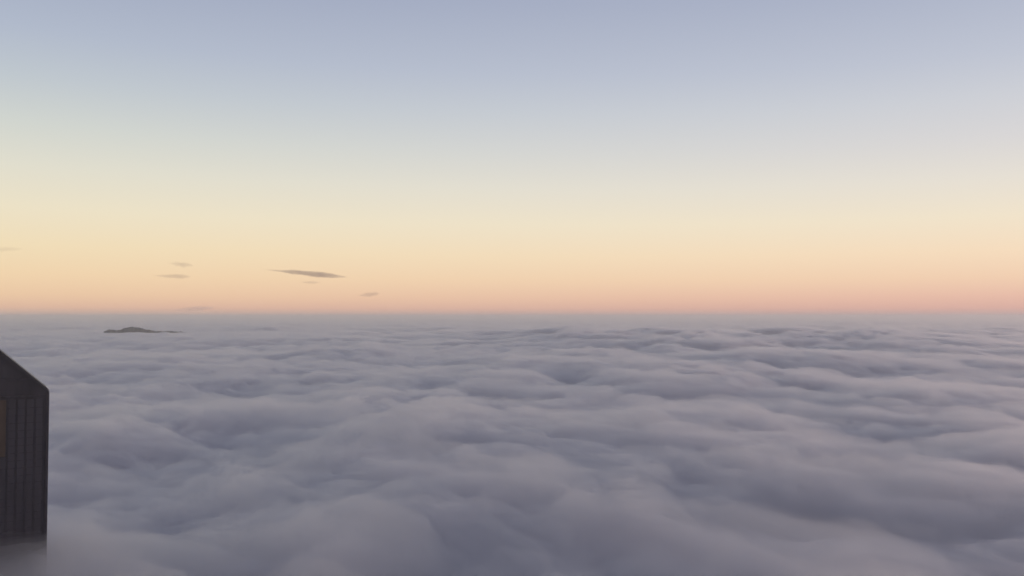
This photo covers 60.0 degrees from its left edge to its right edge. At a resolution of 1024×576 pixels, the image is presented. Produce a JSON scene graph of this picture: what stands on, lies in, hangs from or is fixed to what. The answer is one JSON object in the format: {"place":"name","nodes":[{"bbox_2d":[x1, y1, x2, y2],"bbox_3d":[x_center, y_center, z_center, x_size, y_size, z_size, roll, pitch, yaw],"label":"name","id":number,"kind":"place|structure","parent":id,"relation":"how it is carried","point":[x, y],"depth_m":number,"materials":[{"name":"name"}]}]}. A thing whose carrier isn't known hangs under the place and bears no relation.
{"place":"outdoors","nodes":[
{"label":"outdoors","id":0,"kind":"place"},
{"bbox_2d":[0,349,48,575],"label":"tower","id":1,"kind":"structure","parent":0,"point":[24,418],"depth_m":452.74,"materials":[{"name":"metal"}]},
{"bbox_2d":[0,400,5,456],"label":"window","id":2,"kind":"structure","parent":1,"relation":"in","point":[2,402],"depth_m":448.72,"materials":[{"name":"brown glass"}]},
{"bbox_2d":[0,400,6,575],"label":"window","id":3,"kind":"structure","parent":1,"relation":"in","point":[2,460],"depth_m":447.74,"materials":[{"name":"black glass"}]},
{"bbox_2d":[3,367,9,377],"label":"window","id":4,"kind":"structure","parent":1,"relation":"in","point":[6,370],"depth_m":450.26,"materials":[{"name":"grey glass"}]},
{"bbox_2d":[5,400,15,575],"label":"window","id":5,"kind":"structure","parent":1,"relation":"in","point":[11,403],"depth_m":449.82,"materials":[{"name":"black glass"}]},
{"bbox_2d":[15,399,24,575],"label":"window","id":6,"kind":"structure","parent":1,"relation":"in","point":[21,403],"depth_m":451.80,"materials":[{"name":"black glass"}]},
{"bbox_2d":[24,399,34,575],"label":"window","id":7,"kind":"structure","parent":1,"relation":"in","point":[30,402],"depth_m":453.90,"materials":[{"name":"black glass"}]},
{"bbox_2d":[33,399,43,575],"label":"window","id":8,"kind":"structure","parent":1,"relation":"in","point":[39,402],"depth_m":456.01,"materials":[{"name":"black glass"}]},
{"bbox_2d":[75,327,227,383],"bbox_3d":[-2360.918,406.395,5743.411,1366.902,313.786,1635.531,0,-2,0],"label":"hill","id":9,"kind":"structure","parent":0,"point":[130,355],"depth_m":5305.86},
{"bbox_2d":[0,324,1023,575],"bbox_3d":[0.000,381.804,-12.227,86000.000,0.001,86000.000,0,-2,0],"label":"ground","id":10,"kind":"structure","parent":0,"point":[532,450],"depth_m":2472.16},
{"bbox_2d":[0,0,1023,335],"label":"sky","id":11,"kind":"structure","parent":0,"point":[163,162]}
]}

